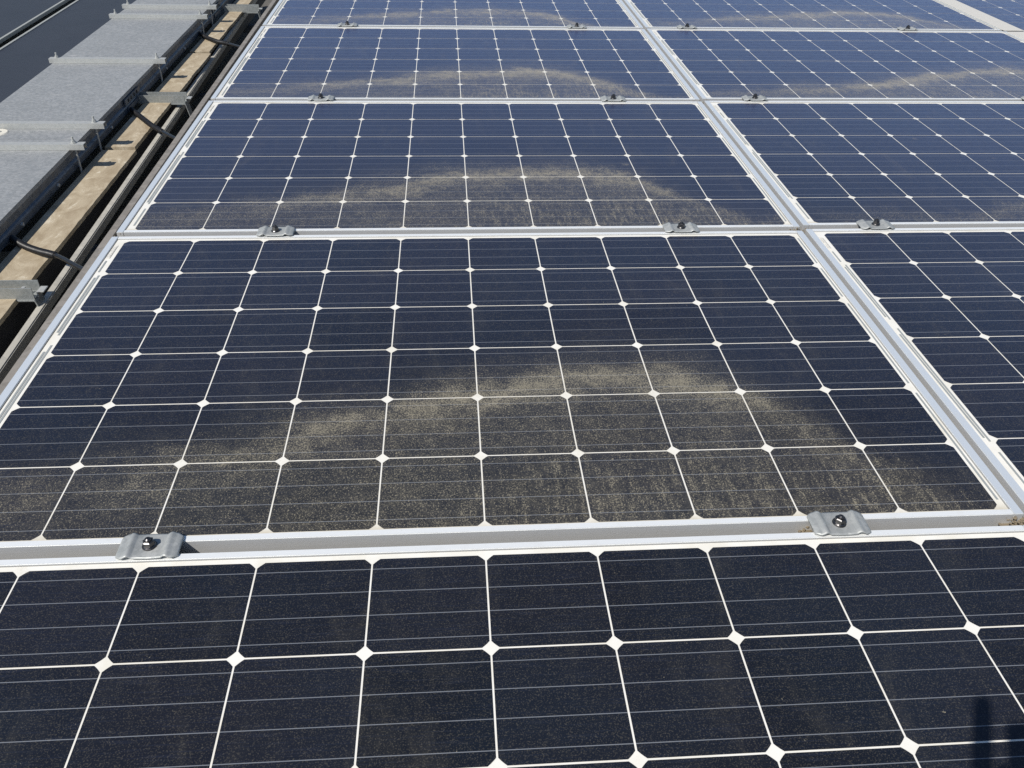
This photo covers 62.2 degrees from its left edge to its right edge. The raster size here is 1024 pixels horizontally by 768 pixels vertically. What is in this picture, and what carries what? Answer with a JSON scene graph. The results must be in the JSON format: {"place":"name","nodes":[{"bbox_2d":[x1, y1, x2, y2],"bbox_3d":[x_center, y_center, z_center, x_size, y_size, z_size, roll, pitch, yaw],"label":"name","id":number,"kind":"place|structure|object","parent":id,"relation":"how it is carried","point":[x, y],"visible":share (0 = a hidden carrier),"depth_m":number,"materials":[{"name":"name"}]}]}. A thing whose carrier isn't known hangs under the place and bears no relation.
{"place":"outdoors","nodes":[
{"label":"outdoors","id":0,"kind":"place"},
{"bbox_2d":[0,0,265,358],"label":"painted beam","id":1,"kind":"structure","parent":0,"point":[13,323],"depth_m":2.37,"materials":[{"name":"black paint"}]},
{"bbox_2d":[0,150,136,324],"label":"cement board","id":2,"kind":"object","parent":1,"relation":"on","point":[60,221],"visible":0.9,"depth_m":2.31,"materials":[{"name":"concrete"}]},
{"bbox_2d":[0,0,256,383],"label":"steel beam","id":3,"kind":"structure","parent":1,"relation":"attached to","point":[20,341],"depth_m":2.30,"materials":[{"name":"metal"}]},
{"bbox_2d":[0,280,51,320],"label":"strut arm","id":4,"kind":"object","parent":3,"relation":"attached to","point":[25,290],"visible":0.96,"depth_m":1.97},
{"bbox_2d":[0,0,135,102],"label":"dark panel","id":5,"kind":"object","parent":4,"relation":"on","point":[24,57],"visible":0.54,"depth_m":3.73,"materials":[{"name":"grey metal"}]},
{"bbox_2d":[0,0,230,251],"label":"cable tray","id":6,"kind":"object","parent":4,"relation":"on","point":[32,182],"visible":0.86,"depth_m":2.95,"materials":[{"name":"grey metal"}]},
{"bbox_2d":[0,129,8,135],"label":"plastic cap","id":7,"kind":"object","parent":6,"relation":"on","point":[3,131],"visible":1,"depth_m":2.64,"materials":[{"name":"white plastic"}]},
{"bbox_2d":[0,136,86,172],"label":"tray strap","id":8,"kind":"object","parent":6,"relation":"on","point":[73,144],"visible":0.99,"depth_m":2.52,"materials":[{"name":"grey metal"}]},
{"bbox_2d":[9,234,82,270],"bbox_3d":[-1.086,-0.297,2.068,0.494,0.036,0.035,22,40,25],"label":"cable conduit","id":9,"kind":"object","parent":6,"relation":"attached to","point":[17,241],"visible":0.63,"depth_m":2.10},
{"bbox_2d":[0,116,106,149],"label":"tray strap","id":10,"kind":"object","parent":6,"relation":"on","point":[94,124],"visible":0.98,"depth_m":2.67,"materials":[{"name":"grey metal"}]},
{"bbox_2d":[48,52,166,81],"bbox_3d":[-1.558,-1.225,3.289,0.434,0.111,0.024,-1,36,-4],"label":"tray strap","id":11,"kind":"object","parent":6,"relation":"on","point":[156,59],"visible":0.9,"depth_m":3.27,"materials":[{"name":"grey metal"}]},
{"bbox_2d":[130,106,175,139],"bbox_3d":[-1.155,-0.847,2.827,0.058,0.036,0.620,-29,46,-35],"label":"cable conduit","id":12,"kind":"object","parent":6,"relation":"attached to","point":[145,120],"visible":0.62,"depth_m":2.86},
{"bbox_2d":[109,9,208,33],"bbox_3d":[-1.607,-1.651,3.878,0.434,0.111,0.024,-1,36,-4],"label":"tray strap","id":13,"kind":"object","parent":6,"relation":"on","point":[115,14],"visible":0.85,"depth_m":3.85,"materials":[{"name":"grey metal"}]},
{"bbox_2d":[122,0,217,25],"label":"tray strap","id":14,"kind":"object","parent":6,"relation":"on","point":[209,5],"visible":0.91,"depth_m":4.01,"materials":[{"name":"grey metal"}]},
{"bbox_2d":[199,32,239,47],"bbox_3d":[-1.222,-1.485,3.711,0.585,0.036,0.046,29,44,33],"label":"cable conduit","id":15,"kind":"object","parent":6,"relation":"attached to","point":[211,39],"visible":0.66,"depth_m":3.75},
{"bbox_2d":[223,4,262,17],"bbox_3d":[-1.579,-1.865,4.295,0.629,0.101,0.044,-1,36,-4],"label":"strut arm","id":16,"kind":"object","parent":6,"relation":"attached to","point":[251,8],"visible":0.84,"depth_m":4.28},
{"bbox_2d":[105,53,210,149],"bbox_3d":[-1.305,-1.089,3.199,0.096,0.012,1.123,-1,36,-4],"label":"cement board","id":17,"kind":"object","parent":1,"relation":"on","point":[134,131],"visible":0.81,"depth_m":3.06,"materials":[{"name":"concrete"}]},
{"bbox_2d":[137,92,192,115],"bbox_3d":[-1.495,-1.017,3.122,0.629,0.101,0.044,-1,36,-4],"label":"strut arm","id":18,"kind":"object","parent":17,"relation":"attached to","point":[177,98],"visible":0.84,"depth_m":3.11},
{"bbox_2d":[190,0,253,52],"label":"cement board","id":19,"kind":"object","parent":1,"relation":"on","point":[222,25],"visible":0.77,"depth_m":3.98,"materials":[{"name":"concrete"}]},
{"bbox_2d":[0,0,271,358],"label":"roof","id":20,"kind":"structure","parent":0,"point":[47,205],"depth_m":3.72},
{"bbox_2d":[0,0,69,43],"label":"dark panel","id":21,"kind":"object","parent":20,"relation":"on","point":[16,16],"visible":1,"depth_m":4.12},
{"bbox_2d":[0,244,98,266],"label":"steel bearer","id":22,"kind":"object","parent":20,"relation":"on","point":[6,251],"visible":0.06,"depth_m":2.38,"materials":[{"name":"black metal"}]},
{"bbox_2d":[0,0,278,394],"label":"edge rail","id":23,"kind":"object","parent":20,"relation":"on","point":[127,210],"visible":0.58,"depth_m":2.29,"materials":[{"name":"grey metal"}]},
{"bbox_2d":[94,93,205,149],"bbox_3d":[-1.554,-1.102,3.577,0.600,0.236,0.040,-1,36,-4],"label":"steel bearer","id":24,"kind":"object","parent":20,"relation":"on","point":[198,99],"visible":0.11,"depth_m":3.52,"materials":[{"name":"black metal"}]},
{"bbox_2d":[202,23,254,33],"bbox_3d":[-1.635,-1.803,4.547,0.600,0.236,0.040,-1,36,-4],"label":"steel bearer","id":25,"kind":"object","parent":20,"relation":"on","point":[248,28],"visible":0.09,"depth_m":4.48,"materials":[{"name":"black metal"}]},
{"bbox_2d":[957,0,1023,31],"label":"solar panel","id":26,"kind":"object","parent":20,"relation":"on","point":[1010,12],"visible":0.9,"depth_m":4.23,"materials":[{"name":"glass"}]},
{"bbox_3d":[-0.649,-0.901,2.870,0.040,0.040,6.300,-1,36,-4],"label":"rail","id":27,"kind":"object","parent":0,"visible":0},
{"bbox_2d":[115,532,183,559],"bbox_3d":[-0.509,0.239,1.200,0.085,0.060,0.047,-1,36,-4],"label":"panel clamp","id":28,"kind":"object","parent":27,"relation":"on","point":[144,546],"visible":0.98,"depth_m":1.19,"materials":[{"name":"metal"}]},
{"bbox_2d":[256,225,294,235],"bbox_3d":[-0.559,-0.350,2.016,0.085,0.060,0.047,-1,36,-4],"label":"panel clamp","id":29,"kind":"object","parent":27,"relation":"on","point":[275,230],"visible":0.98,"depth_m":2.00,"materials":[{"name":"metal"}]},
{"bbox_2d":[307,93,334,100],"bbox_3d":[-0.636,-0.940,2.832,0.085,0.060,0.047,-1,36,-4],"label":"panel clamp","id":30,"kind":"object","parent":27,"relation":"on","point":[320,97],"visible":0.97,"depth_m":2.81,"materials":[{"name":"metal"}]},
{"bbox_2d":[116,101,799,236],"bbox_3d":[-0.141,-0.644,2.461,1.650,0.043,0.985,-1,36,-4],"label":"solar panel","id":31,"kind":"object","parent":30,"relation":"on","point":[236,168],"visible":0.98,"depth_m":2.35,"materials":[{"name":"glass"}]},
{"bbox_2d":[337,21,357,26],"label":"panel clamp","id":32,"kind":"object","parent":27,"relation":"on","point":[347,23],"visible":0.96,"depth_m":3.63,"materials":[{"name":"metal"}]},
{"bbox_2d":[262,0,642,28],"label":"solar panel","id":33,"kind":"object","parent":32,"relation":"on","point":[603,14],"visible":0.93,"depth_m":3.87,"materials":[{"name":"glass"}]},
{"bbox_2d":[211,26,699,100],"bbox_3d":[-0.209,-1.233,3.276,1.650,0.043,0.985,-1,36,-4],"label":"solar panel","id":34,"kind":"object","parent":27,"relation":"on","point":[288,63],"visible":0.98,"depth_m":3.19,"materials":[{"name":"glass"}]},
{"bbox_2d":[0,231,1023,559],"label":"solar panel","id":35,"kind":"object","parent":27,"relation":"on","point":[246,393],"visible":0.98,"depth_m":1.49,"materials":[{"name":"glass"}]},
{"bbox_2d":[111,30,1023,532],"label":"dirt","id":36,"kind":"structure","parent":35,"relation":"on","point":[1015,522],"depth_m":1.29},
{"bbox_2d":[0,525,1023,767],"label":"solar panel","id":37,"kind":"object","parent":27,"relation":"on","point":[901,648],"visible":1,"depth_m":1.07,"materials":[{"name":"glass"}]},
{"bbox_3d":[0.347,-0.922,2.938,0.040,0.040,6.300,-1,36,-4],"label":"rail","id":38,"kind":"object","parent":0,"visible":0},
{"bbox_2d":[567,23,586,27],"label":"panel clamp","id":39,"kind":"object","parent":38,"relation":"on","point":[576,25],"visible":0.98,"depth_m":3.70,"materials":[{"name":"metal"}]},
{"bbox_2d":[600,94,625,100],"bbox_3d":[0.345,-0.960,2.899,0.085,0.060,0.047,-1,36,-4],"label":"panel clamp","id":40,"kind":"object","parent":38,"relation":"on","point":[613,97],"visible":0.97,"depth_m":2.88,"materials":[{"name":"metal"}]},
{"bbox_2d":[662,221,699,232],"bbox_3d":[0.413,-0.371,2.083,0.085,0.060,0.047,-1,36,-4],"label":"panel clamp","id":41,"kind":"object","parent":38,"relation":"on","point":[681,227],"visible":0.98,"depth_m":2.07,"materials":[{"name":"metal"}]},
{"bbox_2d":[807,510,870,535],"bbox_3d":[0.485,0.218,1.269,0.085,0.060,0.047,-1,36,-4],"label":"panel clamp","id":42,"kind":"object","parent":38,"relation":"on","point":[850,522],"visible":0.97,"depth_m":1.25,"materials":[{"name":"metal"}]},
{"bbox_3d":[0.838,-0.932,2.972,0.040,0.040,6.300,-1,36,-4],"label":"rail","id":43,"kind":"object","parent":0,"visible":0},
{"bbox_2d":[677,23,696,28],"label":"panel clamp","id":44,"kind":"object","parent":43,"relation":"on","point":[686,26],"visible":0.96,"depth_m":3.74,"materials":[{"name":"metal"}]},
{"bbox_2d":[741,93,767,100],"bbox_3d":[0.839,-0.976,2.940,0.085,0.060,0.047,-1,36,-4],"label":"panel clamp","id":45,"kind":"object","parent":43,"relation":"on","point":[755,97],"visible":0.97,"depth_m":2.92,"materials":[{"name":"metal"}]},
{"bbox_2d":[856,218,894,228],"bbox_3d":[0.906,-0.386,2.124,0.085,0.060,0.047,-1,36,-4],"label":"panel clamp","id":46,"kind":"object","parent":43,"relation":"on","point":[876,223],"visible":0.98,"depth_m":2.11,"materials":[{"name":"metal"}]},
{"bbox_3d":[1.847,-0.954,3.041,0.040,0.040,6.300,-1,36,-4],"label":"rail","id":47,"kind":"object","parent":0,"visible":0},
{"bbox_2d":[622,0,1002,30],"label":"solar panel","id":48,"kind":"object","parent":47,"relation":"on","point":[928,15],"visible":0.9,"depth_m":4.02,"materials":[{"name":"glass"}]},
{"bbox_2d":[646,28,1023,103],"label":"solar panel","id":49,"kind":"object","parent":47,"relation":"on","point":[799,65],"visible":0.95,"depth_m":3.34,"materials":[{"name":"glass"}]},
{"bbox_2d":[938,0,1023,39],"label":"cover strip","id":50,"kind":"object","parent":49,"relation":"on","point":[985,17],"visible":1,"depth_m":4.04,"materials":[{"name":"white metal"}]},
{"bbox_2d":[704,101,1023,232],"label":"solar panel","id":51,"kind":"object","parent":47,"relation":"on","point":[895,164],"visible":0.98,"depth_m":2.51,"materials":[{"name":"glass"}]},
{"bbox_2d":[897,25,917,30],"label":"panel clamp","id":52,"kind":"object","parent":47,"relation":"on","point":[907,28],"visible":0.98,"depth_m":3.81,"materials":[{"name":"metal"}]},
{"bbox_2d":[805,227,1023,522],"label":"solar panel","id":53,"kind":"object","parent":47,"relation":"on","point":[943,308],"visible":0.94,"depth_m":1.79,"materials":[{"name":"glass"}]}
]}

